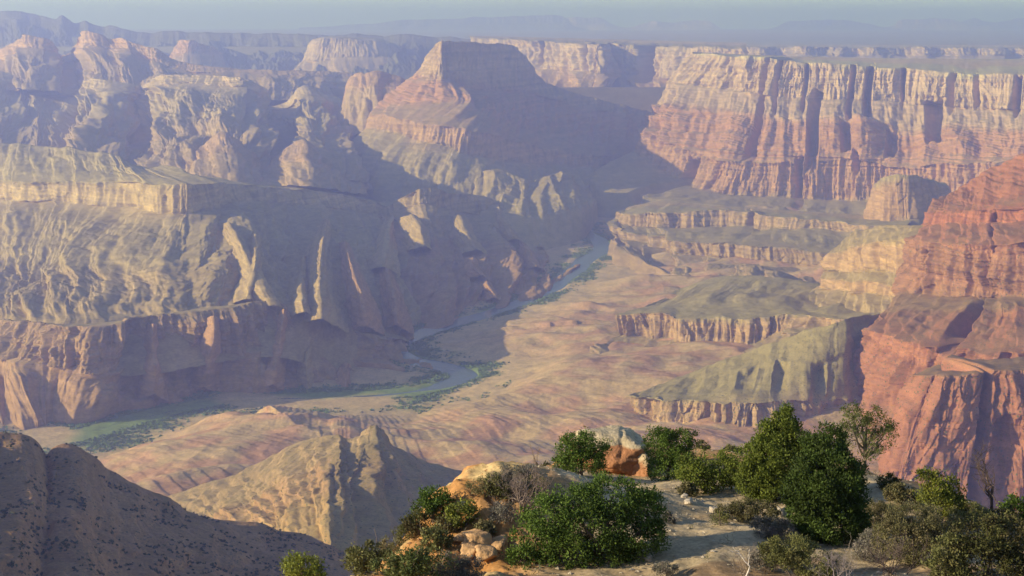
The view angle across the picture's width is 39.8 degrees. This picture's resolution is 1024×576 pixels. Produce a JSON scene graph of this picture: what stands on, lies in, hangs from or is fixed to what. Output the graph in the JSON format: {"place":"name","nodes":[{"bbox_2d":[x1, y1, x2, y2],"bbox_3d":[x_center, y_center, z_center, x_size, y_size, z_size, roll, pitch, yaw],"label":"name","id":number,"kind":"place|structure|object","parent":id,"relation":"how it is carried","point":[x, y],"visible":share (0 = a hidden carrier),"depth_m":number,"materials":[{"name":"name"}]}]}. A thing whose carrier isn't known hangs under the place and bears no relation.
{"place":"outdoors","nodes":[
{"label":"outdoors","id":0,"kind":"place"},
{"bbox_2d":[0,31,353,100],"bbox_3d":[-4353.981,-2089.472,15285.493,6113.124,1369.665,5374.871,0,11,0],"label":"cliff ridge","id":1,"kind":"structure","parent":0,"point":[33,62],"depth_m":14316.93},
{"bbox_2d":[0,432,371,575],"bbox_3d":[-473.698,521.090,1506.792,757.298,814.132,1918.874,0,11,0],"label":"hillside","id":2,"kind":"structure","parent":0,"point":[91,485],"depth_m":1657.23,"materials":[{"name":"stone"}]},
{"bbox_2d":[0,431,352,575],"bbox_3d":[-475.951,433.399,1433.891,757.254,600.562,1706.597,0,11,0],"label":"scrub","id":3,"kind":"object","parent":2,"relation":"on","point":[56,539],"visible":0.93,"depth_m":1617.66,"materials":[{"name":"grey"}]},
{"bbox_2d":[169,40,226,67],"bbox_3d":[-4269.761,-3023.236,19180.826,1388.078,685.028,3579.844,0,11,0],"label":"butte","id":4,"kind":"object","parent":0,"point":[195,52],"visible":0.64,"depth_m":18829.09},
{"bbox_2d":[0,71,400,192],"bbox_3d":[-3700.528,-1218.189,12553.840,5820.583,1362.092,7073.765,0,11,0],"label":"hill","id":5,"kind":"structure","parent":0,"point":[176,120],"depth_m":11461.33,"materials":[{"name":"stone"}]},
{"bbox_2d":[0,143,421,375],"bbox_3d":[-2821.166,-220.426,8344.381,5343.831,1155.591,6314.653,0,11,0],"label":"mesa","id":6,"kind":"structure","parent":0,"point":[88,237],"depth_m":7035.22,"materials":[{"name":"stone"}]},
{"bbox_2d":[231,234,264,302],"bbox_3d":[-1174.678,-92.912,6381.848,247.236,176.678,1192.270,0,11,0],"label":"rocky spur","id":7,"kind":"structure","parent":6,"relation":"attached to","point":[243,289],"depth_m":6049.41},
{"bbox_2d":[220,222,285,308],"bbox_3d":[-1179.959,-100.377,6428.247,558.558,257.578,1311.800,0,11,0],"label":"rocky spur","id":8,"kind":"structure","parent":6,"relation":"attached to","point":[262,289],"depth_m":6178.78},
{"bbox_2d":[286,255,321,319],"bbox_3d":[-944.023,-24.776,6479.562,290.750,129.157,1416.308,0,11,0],"label":"rocky spur","id":9,"kind":"structure","parent":6,"relation":"attached to","point":[297,292],"depth_m":6064.29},
{"bbox_2d":[303,219,348,331],"bbox_3d":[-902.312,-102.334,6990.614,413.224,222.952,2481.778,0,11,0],"label":"rocky spur","id":10,"kind":"structure","parent":6,"relation":"attached to","point":[325,302],"depth_m":6312.09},
{"bbox_2d":[338,241,384,334],"bbox_3d":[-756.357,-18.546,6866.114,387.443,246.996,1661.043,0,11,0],"label":"rocky spur","id":11,"kind":"structure","parent":6,"relation":"attached to","point":[360,304],"depth_m":6339.78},
{"bbox_2d":[367,215,400,275],"bbox_3d":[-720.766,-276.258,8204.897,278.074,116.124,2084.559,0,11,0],"label":"rocky spur","id":12,"kind":"structure","parent":6,"relation":"attached to","point":[385,254],"depth_m":7726.38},
{"bbox_2d":[379,267,413,333],"bbox_3d":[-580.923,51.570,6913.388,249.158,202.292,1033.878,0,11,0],"label":"rocky spur","id":13,"kind":"structure","parent":6,"relation":"attached to","point":[394,308],"depth_m":6669.07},
{"bbox_2d":[0,11,470,79],"bbox_3d":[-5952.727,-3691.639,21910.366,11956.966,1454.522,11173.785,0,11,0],"label":"distant ridge","id":14,"kind":"structure","parent":0,"point":[406,62],"depth_m":21440.87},
{"bbox_2d":[185,131,368,193],"bbox_3d":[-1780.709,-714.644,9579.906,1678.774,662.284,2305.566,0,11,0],"label":"hill","id":15,"kind":"structure","parent":0,"point":[226,155],"depth_m":9129.61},
{"bbox_2d":[296,343,313,389],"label":"rocky spur","id":16,"kind":"structure","parent":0,"point":[305,375],"depth_m":5701.49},
{"bbox_2d":[167,425,461,571],"bbox_3d":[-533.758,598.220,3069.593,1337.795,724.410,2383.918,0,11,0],"label":"hill","id":17,"kind":"structure","parent":0,"point":[339,492],"depth_m":2945.17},
{"bbox_2d":[294,36,400,71],"bbox_3d":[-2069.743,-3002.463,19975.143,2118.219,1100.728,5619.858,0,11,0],"label":"mesa","id":18,"kind":"structure","parent":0,"point":[339,53],"depth_m":18586.34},
{"bbox_2d":[337,71,404,134],"bbox_3d":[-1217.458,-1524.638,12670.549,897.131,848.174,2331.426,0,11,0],"label":"hill","id":19,"kind":"structure","parent":0,"point":[363,94],"depth_m":12046.62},
{"bbox_2d":[149,231,609,416],"bbox_3d":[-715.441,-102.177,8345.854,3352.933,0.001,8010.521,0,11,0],"label":"river","id":20,"kind":"structure","parent":0,"point":[460,375],"depth_m":6920.68,"materials":[{"name":"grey liquid"}]},
{"bbox_2d":[0,200,880,495],"bbox_3d":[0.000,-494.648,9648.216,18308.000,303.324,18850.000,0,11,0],"label":"canyon floor","id":21,"kind":"structure","parent":0,"point":[558,374],"depth_m":5210.55,"materials":[{"name":"soil"}]},
{"bbox_2d":[0,301,432,429],"bbox_3d":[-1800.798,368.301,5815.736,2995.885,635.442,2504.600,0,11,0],"label":"rock bench","id":22,"kind":"object","parent":21,"relation":"on","point":[62,373],"visible":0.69,"depth_m":5369.09,"materials":[{"name":"stone"}]},
{"bbox_2d":[135,323,169,402],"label":"rocky spur","id":23,"kind":"structure","parent":22,"relation":"attached to","point":[154,380],"depth_m":5361.08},
{"bbox_2d":[190,316,221,390],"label":"rocky spur","id":24,"kind":"structure","parent":22,"relation":"attached to","point":[207,375],"depth_m":5517.19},
{"bbox_2d":[264,309,287,389],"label":"rocky spur","id":25,"kind":"structure","parent":22,"relation":"attached to","point":[274,373],"depth_m":5644.03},
{"bbox_2d":[0,222,613,453],"bbox_3d":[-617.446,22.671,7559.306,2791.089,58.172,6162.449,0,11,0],"label":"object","id":26,"kind":"object","parent":21,"relation":"on","point":[415,344],"visible":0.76,"depth_m":5597.77,"materials":[{"name":"green plant"}]},
{"bbox_2d":[589,275,880,353],"bbox_3d":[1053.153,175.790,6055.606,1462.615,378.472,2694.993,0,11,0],"label":"rock bench","id":27,"kind":"object","parent":21,"relation":"on","point":[756,311],"visible":0.48,"depth_m":6059.03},
{"bbox_2d":[627,314,879,428],"bbox_3d":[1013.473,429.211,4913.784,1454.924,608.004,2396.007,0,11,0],"label":"rock bench","id":28,"kind":"object","parent":21,"relation":"on","point":[808,373],"visible":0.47,"depth_m":4772.14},
{"bbox_2d":[607,199,912,282],"bbox_3d":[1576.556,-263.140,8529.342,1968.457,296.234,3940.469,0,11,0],"label":"rock bench","id":29,"kind":"object","parent":21,"relation":"on","point":[684,233],"visible":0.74,"depth_m":8698.46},
{"bbox_2d":[299,15,586,30],"bbox_3d":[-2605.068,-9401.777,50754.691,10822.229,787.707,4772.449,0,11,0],"label":"plateau","id":30,"kind":"structure","parent":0,"point":[538,23],"depth_m":49005.97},
{"bbox_2d":[379,187,579,339],"bbox_3d":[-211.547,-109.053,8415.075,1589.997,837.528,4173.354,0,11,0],"label":"ridge","id":31,"kind":"structure","parent":0,"point":[444,289],"depth_m":8031.91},
{"bbox_2d":[398,214,431,249],"bbox_3d":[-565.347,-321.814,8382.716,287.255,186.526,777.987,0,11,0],"label":"rocky spur","id":32,"kind":"structure","parent":31,"relation":"attached to","point":[414,232],"depth_m":8246.38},
{"bbox_2d":[450,215,489,255],"bbox_3d":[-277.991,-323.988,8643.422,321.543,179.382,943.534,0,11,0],"label":"rocky spur","id":33,"kind":"structure","parent":31,"relation":"attached to","point":[464,237],"depth_m":8502.37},
{"bbox_2d":[464,257,491,279],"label":"rocky spur","id":34,"kind":"structure","parent":31,"relation":"attached to","point":[471,269],"depth_m":7770.03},
{"bbox_2d":[479,281,500,300],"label":"rocky spur","id":35,"kind":"structure","parent":31,"relation":"attached to","point":[489,291],"depth_m":7446.06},
{"bbox_2d":[322,40,650,201],"bbox_3d":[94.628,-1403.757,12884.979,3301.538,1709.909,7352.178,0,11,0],"label":"butte","id":36,"kind":"object","parent":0,"point":[458,117],"visible":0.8,"depth_m":11428.95,"materials":[{"name":"stone"}]},
{"bbox_2d":[0,28,1023,111],"bbox_3d":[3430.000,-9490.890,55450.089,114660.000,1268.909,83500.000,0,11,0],"label":"desert plain","id":37,"kind":"structure","parent":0,"point":[643,98],"depth_m":33205.21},
{"bbox_2d":[0,0,1023,27],"label":"sky","id":38,"kind":"structure","parent":0,"point":[103,13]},
{"bbox_2d":[517,240,545,270],"bbox_3d":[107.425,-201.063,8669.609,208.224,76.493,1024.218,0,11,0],"label":"rocky spur","id":39,"kind":"structure","parent":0,"point":[526,253],"depth_m":8526.54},
{"bbox_2d":[473,169,597,251],"bbox_3d":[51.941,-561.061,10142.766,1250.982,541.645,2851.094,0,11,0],"label":"ridge","id":40,"kind":"structure","parent":0,"point":[560,208],"depth_m":9718.68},
{"bbox_2d":[469,36,748,86],"bbox_3d":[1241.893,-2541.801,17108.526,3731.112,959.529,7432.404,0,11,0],"label":"cliff wall","id":41,"kind":"structure","parent":0,"point":[568,62],"depth_m":16201.10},
{"bbox_2d":[566,17,719,29],"bbox_3d":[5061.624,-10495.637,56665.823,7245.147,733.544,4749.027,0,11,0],"label":"mountains","id":42,"kind":"structure","parent":0,"point":[594,23],"depth_m":54914.64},
{"bbox_2d":[314,447,1023,575],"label":"outcrop","id":43,"kind":"object","parent":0,"point":[683,550],"visible":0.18,"depth_m":44.07,"materials":[{"name":"stone"}]},
{"bbox_2d":[279,549,328,575],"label":"juniper bush","id":44,"kind":"object","parent":43,"relation":"on","point":[291,563],"visible":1,"depth_m":40.80,"materials":[{"name":"green plant"}]},
{"bbox_2d":[338,529,393,575],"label":"shrub","id":45,"kind":"object","parent":43,"relation":"on","point":[356,556],"visible":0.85,"depth_m":39.11,"materials":[{"name":"green plant"}]},
{"bbox_2d":[369,535,403,564],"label":"sagebrush","id":46,"kind":"object","parent":43,"relation":"on","point":[390,544],"visible":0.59,"depth_m":44.85,"materials":[{"name":"green plant"}]},
{"bbox_2d":[390,524,422,540],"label":"sagebrush","id":47,"kind":"object","parent":43,"relation":"on","point":[400,533],"visible":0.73,"depth_m":44.85,"materials":[{"name":"green plant"}]},
{"bbox_2d":[365,543,458,575],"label":"shrub","id":48,"kind":"object","parent":43,"relation":"on","point":[416,564],"visible":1,"depth_m":37.65,"materials":[{"name":"green plant"}]},
{"bbox_2d":[398,509,435,534],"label":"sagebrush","id":49,"kind":"object","parent":43,"relation":"on","point":[410,522],"visible":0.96,"depth_m":44.74,"materials":[{"name":"green plant"}]},
{"bbox_2d":[406,484,456,522],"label":"juniper bush","id":50,"kind":"object","parent":43,"relation":"on","point":[432,502],"visible":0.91,"depth_m":45.42,"materials":[{"name":"green plant"}]},
{"bbox_2d":[419,522,456,551],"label":"shrub","id":51,"kind":"object","parent":43,"relation":"on","point":[438,537],"visible":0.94,"depth_m":43.02,"materials":[{"name":"green plant"}]},
{"bbox_2d":[434,515,460,532],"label":"sagebrush","id":52,"kind":"object","parent":43,"relation":"on","point":[445,525],"visible":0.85,"depth_m":44.26,"materials":[{"name":"green plant"}]},
{"bbox_2d":[453,533,463,542],"bbox_3d":[-1.624,7.797,43.901,0.436,0.327,0.685,1,11,7],"label":"rock","id":53,"kind":"object","parent":43,"relation":"on","point":[459,537],"visible":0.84,"depth_m":43.62,"materials":[{"name":"stone"}]},
{"bbox_2d":[430,549,487,575],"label":"sagebrush","id":54,"kind":"object","parent":43,"relation":"on","point":[463,564],"visible":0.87,"depth_m":38.56,"materials":[{"name":"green plant"}]},
{"bbox_2d":[441,498,481,530],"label":"shrub","id":55,"kind":"object","parent":43,"relation":"on","point":[468,508],"visible":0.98,"depth_m":44.47,"materials":[{"name":"green plant"}]},
{"bbox_2d":[460,542,476,557],"bbox_3d":[-1.301,8.091,42.944,0.618,0.605,0.581,2,11,10],"label":"rock","id":56,"kind":"object","parent":43,"relation":"on","point":[468,548],"visible":0.79,"depth_m":42.78,"materials":[{"name":"stone"}]},
{"bbox_2d":[462,528,491,544],"bbox_3d":[-1.100,7.913,43.701,0.856,0.877,1.127,-3,11,-15],"label":"rock","id":57,"kind":"object","parent":43,"relation":"on","point":[476,536],"visible":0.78,"depth_m":43.33,"materials":[{"name":"stone"}]},
{"bbox_2d":[462,476,493,498],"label":"sagebrush","id":58,"kind":"object","parent":43,"relation":"on","point":[476,489],"visible":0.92,"depth_m":45.58,"materials":[{"name":"green plant"}]},
{"bbox_2d":[471,510,496,535],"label":"sagebrush","id":59,"kind":"object","parent":43,"relation":"on","point":[487,525],"visible":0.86,"depth_m":44.07,"materials":[{"name":"green plant"}]},
{"bbox_2d":[475,544,497,561],"bbox_3d":[-0.776,8.024,42.605,0.745,0.412,0.638,1,11,5],"label":"rock","id":60,"kind":"object","parent":43,"relation":"on","point":[486,552],"visible":0.95,"depth_m":42.45,"materials":[{"name":"stone"}]},
{"bbox_2d":[473,472,514,500],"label":"shrub","id":61,"kind":"object","parent":43,"relation":"on","point":[494,490],"visible":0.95,"depth_m":45.44,"materials":[{"name":"green plant"}]},
{"bbox_2d":[491,534,508,553],"bbox_3d":[-0.281,8.123,44.071,0.766,1.031,1.662,4,11,22],"label":"rock","id":62,"kind":"object","parent":43,"relation":"on","point":[499,542],"visible":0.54,"depth_m":43.36,"materials":[{"name":"stone"}]},
{"bbox_2d":[487,500,519,525],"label":"sagebrush","id":63,"kind":"object","parent":43,"relation":"on","point":[498,510],"visible":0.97,"depth_m":44.37,"materials":[{"name":"grey plant"}]},
{"bbox_2d":[486,468,528,502],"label":"dead shrub","id":64,"kind":"object","parent":43,"relation":"on","point":[504,487],"visible":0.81,"depth_m":45.42,"materials":[{"name":"grey plant"}]},
{"bbox_2d":[495,463,535,485],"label":"sagebrush","id":65,"kind":"object","parent":43,"relation":"on","point":[522,469],"visible":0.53,"depth_m":46.49,"materials":[{"name":"grey plant"}]},
{"bbox_2d":[492,461,557,516],"bbox_3d":[0.601,6.556,45.384,2.265,1.856,2.615,-7,12,-31],"label":"dead shrub","id":66,"kind":"object","parent":43,"relation":"on","point":[524,493],"visible":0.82,"depth_m":45.03,"materials":[{"name":"grey plant"}]},
{"bbox_2d":[518,472,547,496],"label":"sagebrush","id":67,"kind":"object","parent":43,"relation":"on","point":[529,488],"visible":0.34,"depth_m":46.02,"materials":[{"name":"grey plant"}]},
{"bbox_2d":[551,426,612,475],"bbox_3d":[2.894,7.041,59.314,2.641,2.374,2.220,0,11,0],"label":"juniper bush","id":68,"kind":"object","parent":43,"relation":"on","point":[580,451],"visible":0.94,"depth_m":59.06,"materials":[{"name":"green plant"}]},
{"bbox_2d":[501,469,671,571],"bbox_3d":[2.212,6.959,42.125,5.188,3.047,2.661,0,11,0],"label":"bush","id":69,"kind":"object","parent":43,"relation":"on","point":[558,534],"visible":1,"depth_m":41.86,"materials":[{"name":"green plant"}]},
{"bbox_2d":[571,425,646,475],"bbox_3d":[4.318,7.428,63.627,3.674,2.427,3.465,2,11,9],"label":"boulder","id":70,"kind":"object","parent":43,"relation":"on","point":[625,452],"visible":0.52,"depth_m":62.40,"materials":[{"name":"stone"}]},
{"bbox_2d":[631,453,649,476],"bbox_3d":[5.533,8.677,62.636,1.179,2.898,1.020,0,11,1],"label":"boulder","id":71,"kind":"object","parent":43,"relation":"on","point":[638,468],"visible":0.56,"depth_m":62.16,"materials":[{"name":"stone"}]},
{"bbox_2d":[649,560,680,575],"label":"sagebrush","id":72,"kind":"object","parent":43,"relation":"on","point":[662,569],"visible":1,"depth_m":40.14,"materials":[{"name":"grey plant"}]},
{"bbox_2d":[661,503,676,523],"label":"sagebrush","id":73,"kind":"object","parent":43,"relation":"on","point":[670,519],"visible":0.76,"depth_m":45.82,"materials":[{"name":"green plant"}]},
{"bbox_2d":[640,425,702,480],"bbox_3d":[6.838,7.185,60.084,2.675,2.682,2.197,0,11,0],"label":"juniper bush","id":74,"kind":"object","parent":43,"relation":"on","point":[665,438],"visible":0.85,"depth_m":60.03,"materials":[{"name":"green plant"}]},
{"bbox_2d":[675,479,699,496],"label":"sagebrush","id":75,"kind":"object","parent":43,"relation":"on","point":[691,490],"visible":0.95,"depth_m":51.03,"materials":[{"name":"green plant"}]},
{"bbox_2d":[684,497,692,504],"bbox_3d":[6.083,7.503,48.882,0.398,0.602,0.999,1,11,7],"label":"rock","id":76,"kind":"object","parent":43,"relation":"on","point":[688,500],"visible":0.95,"depth_m":48.45,"materials":[{"name":"stone"}]},
{"bbox_2d":[384,459,1014,575],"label":"grass","id":77,"kind":"structure","parent":43,"relation":"on","point":[707,556],"depth_m":44.27,"materials":[{"name":"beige plant"}]},
{"bbox_2d":[694,439,710,448],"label":"sagebrush","id":78,"kind":"object","parent":43,"relation":"on","point":[701,444],"visible":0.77,"depth_m":68.35,"materials":[{"name":"green plant"}]},
{"bbox_2d":[670,446,749,494],"bbox_3d":[7.462,6.756,52.259,3.256,1.939,2.226,0,11,0],"label":"juniper bush","id":79,"kind":"object","parent":43,"relation":"on","point":[692,470],"visible":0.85,"depth_m":51.88,"materials":[{"name":"green plant"}]},
{"bbox_2d":[403,450,1023,575],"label":"gravel","id":80,"kind":"structure","parent":43,"relation":"on","point":[631,569],"depth_m":44.34,"materials":[{"name":"gravel"}]},
{"bbox_2d":[709,506,730,525],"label":"sagebrush","id":81,"kind":"object","parent":43,"relation":"on","point":[723,518],"visible":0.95,"depth_m":45.77,"materials":[{"name":"green plant"}]},
{"bbox_2d":[723,444,743,452],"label":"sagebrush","id":82,"kind":"object","parent":43,"relation":"on","point":[730,446],"visible":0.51,"depth_m":68.39,"materials":[{"name":"green plant"}]},
{"bbox_2d":[725,548,750,575],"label":"dead branch","id":83,"kind":"object","parent":43,"relation":"on","point":[744,560],"visible":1,"depth_m":38.55,"materials":[{"name":"wood"}]},
{"bbox_2d":[720,542,761,575],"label":"dead shrub","id":84,"kind":"object","parent":43,"relation":"on","point":[742,573],"visible":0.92,"depth_m":39.47,"materials":[{"name":"grey plant"}]},
{"bbox_2d":[713,494,784,522],"bbox_3d":[7.901,7.380,46.986,2.475,1.087,1.461,0,11,0],"label":"sagebrush","id":85,"kind":"object","parent":43,"relation":"on","point":[736,509],"visible":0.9,"depth_m":46.74,"materials":[{"name":"green plant"}]},
{"bbox_2d":[741,547,778,571],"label":"sagebrush","id":86,"kind":"object","parent":43,"relation":"on","point":[754,561],"visible":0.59,"depth_m":40.06,"materials":[{"name":"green plant"}]},
{"bbox_2d":[731,400,804,502],"bbox_3d":[9.328,5.877,50.171,3.024,3.891,2.360,0,11,0],"label":"juniper tree","id":87,"kind":"object","parent":43,"relation":"on","point":[759,474],"visible":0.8,"depth_m":49.79,"materials":[{"name":"green plant"}]},
{"bbox_2d":[747,514,800,539],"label":"sagebrush","id":88,"kind":"object","parent":43,"relation":"on","point":[779,524],"visible":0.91,"depth_m":43.62,"materials":[{"name":"grey plant"}]},
{"bbox_2d":[756,531,840,575],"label":"sagebrush","id":89,"kind":"object","parent":43,"relation":"on","point":[795,558],"visible":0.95,"depth_m":39.38,"materials":[{"name":"green plant"}]},
{"bbox_2d":[787,429,810,466],"bbox_3d":[10.401,6.297,49.624,1.637,2.890,1.478,8,13,36],"label":"juniper tree","id":90,"kind":"object","parent":43,"relation":"on","point":[801,434],"visible":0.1,"depth_m":49.46,"materials":[{"name":"green plant"}]},
{"bbox_2d":[777,418,875,546],"bbox_3d":[9.917,6.167,44.211,3.120,4.075,2.722,0,11,0],"label":"juniper tree","id":91,"kind":"object","parent":43,"relation":"on","point":[821,497],"visible":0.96,"depth_m":43.75,"materials":[{"name":"green plant"}]},
{"bbox_2d":[812,548,860,575],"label":"dead shrub","id":92,"kind":"object","parent":43,"relation":"on","point":[835,561],"visible":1,"depth_m":38.90,"materials":[{"name":"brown plant"}]},
{"bbox_2d":[833,400,900,468],"bbox_3d":[15.626,6.568,62.453,3.042,3.279,2.152,0,11,0],"label":"pinyon pine","id":93,"kind":"object","parent":43,"relation":"on","point":[867,420],"visible":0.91,"depth_m":62.24,"materials":[{"name":"green plant"}]},
{"bbox_2d":[850,528,894,561],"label":"sagebrush","id":94,"kind":"object","parent":43,"relation":"on","point":[864,544],"visible":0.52,"depth_m":42.01,"materials":[{"name":"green plant"}]},
{"bbox_2d":[864,497,903,528],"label":"sagebrush","id":95,"kind":"object","parent":43,"relation":"on","point":[878,508],"visible":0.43,"depth_m":46.52,"materials":[{"name":"green plant"}]},
{"bbox_2d":[874,471,902,489],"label":"sagebrush","id":96,"kind":"object","parent":43,"relation":"on","point":[884,481],"visible":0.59,"depth_m":51.39,"materials":[{"name":"green plant"}]},
{"bbox_2d":[846,521,933,575],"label":"dead shrub","id":97,"kind":"object","parent":43,"relation":"on","point":[883,564],"visible":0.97,"depth_m":39.15,"materials":[{"name":"brown plant"}]},
{"bbox_2d":[882,482,921,504],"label":"sagebrush","id":98,"kind":"object","parent":43,"relation":"on","point":[899,493],"visible":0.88,"depth_m":49.44,"materials":[{"name":"green plant"}]},
{"bbox_2d":[868,496,971,566],"bbox_3d":[11.861,7.133,41.103,3.113,2.106,2.109,0,11,0],"label":"shrub","id":99,"kind":"object","parent":43,"relation":"on","point":[914,528],"visible":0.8,"depth_m":40.82,"materials":[{"name":"green plant"}]},
{"bbox_2d":[907,465,971,518],"bbox_3d":[14.393,6.858,47.647,2.088,1.977,1.743,0,11,0],"label":"shrub","id":100,"kind":"object","parent":43,"relation":"on","point":[947,496],"visible":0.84,"depth_m":47.32,"materials":[{"name":"green plant"}]},
{"bbox_2d":[919,531,976,575],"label":"shrub","id":101,"kind":"object","parent":43,"relation":"on","point":[949,559],"visible":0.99,"depth_m":37.76,"materials":[{"name":"green plant"}]},
{"bbox_2d":[947,501,993,526],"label":"sagebrush","id":102,"kind":"object","parent":43,"relation":"on","point":[951,510],"visible":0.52,"depth_m":46.73,"materials":[{"name":"green plant"}]},
{"bbox_2d":[941,505,1023,575],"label":"shrub","id":103,"kind":"object","parent":43,"relation":"on","point":[1007,554],"visible":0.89,"depth_m":37.86,"materials":[{"name":"green plant"}]},
{"bbox_2d":[966,436,999,509],"bbox_3d":[16.056,6.615,47.833,1.156,3.025,2.193,0,11,0],"label":"dead tree","id":104,"kind":"object","parent":43,"relation":"on","point":[988,491],"visible":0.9,"depth_m":48.21,"materials":[{"name":"wood"}]},
{"bbox_2d":[992,507,1019,530],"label":"sagebrush","id":105,"kind":"object","parent":43,"relation":"on","point":[998,511],"visible":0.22,"depth_m":46.82,"materials":[{"name":"green plant"}]},
{"bbox_2d":[996,492,1023,524],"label":"juniper bush","id":106,"kind":"object","parent":43,"relation":"on","point":[1015,502],"visible":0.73,"depth_m":47.23,"materials":[{"name":"green plant"}]},
{"bbox_2d":[587,52,1023,217],"bbox_3d":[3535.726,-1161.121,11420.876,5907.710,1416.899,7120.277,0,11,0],"label":"cliff wall","id":107,"kind":"structure","parent":0,"point":[839,135],"depth_m":11308.12,"materials":[{"name":"stone"}]},
{"bbox_2d":[768,20,900,30],"bbox_3d":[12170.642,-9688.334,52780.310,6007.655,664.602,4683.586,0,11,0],"label":"mesa","id":108,"kind":"structure","parent":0,"point":[837,25],"depth_m":51017.22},
{"bbox_2d":[809,225,923,313],"bbox_3d":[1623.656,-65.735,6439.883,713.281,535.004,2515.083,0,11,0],"label":"rock bench","id":109,"kind":"object","parent":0,"point":[860,268],"visible":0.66,"depth_m":6186.78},
{"bbox_2d":[746,45,1023,58],"bbox_3d":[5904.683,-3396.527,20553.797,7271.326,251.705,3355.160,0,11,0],"label":"cliff band","id":110,"kind":"object","parent":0,"point":[938,51],"visible":0.52,"depth_m":20039.56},
{"bbox_2d":[863,174,950,224],"bbox_3d":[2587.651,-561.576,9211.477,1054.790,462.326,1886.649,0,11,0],"label":"rock tower","id":111,"kind":"structure","parent":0,"point":[898,197],"depth_m":8719.08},
{"bbox_2d":[853,153,1023,442],"bbox_3d":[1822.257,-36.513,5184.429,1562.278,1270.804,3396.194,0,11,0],"label":"red cliff","id":112,"kind":"structure","parent":0,"point":[957,288],"depth_m":4902.00,"materials":[{"name":"stone"}]},
{"bbox_2d":[876,355,1023,514],"bbox_3d":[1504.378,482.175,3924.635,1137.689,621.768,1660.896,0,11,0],"label":"red cliff","id":113,"kind":"structure","parent":0,"point":[950,411],"depth_m":3645.45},
{"bbox_2d":[962,18,1023,29],"bbox_3d":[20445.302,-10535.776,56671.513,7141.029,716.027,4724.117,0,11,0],"label":"distant ridge","id":114,"kind":"structure","parent":0,"point":[1017,24],"depth_m":54911.81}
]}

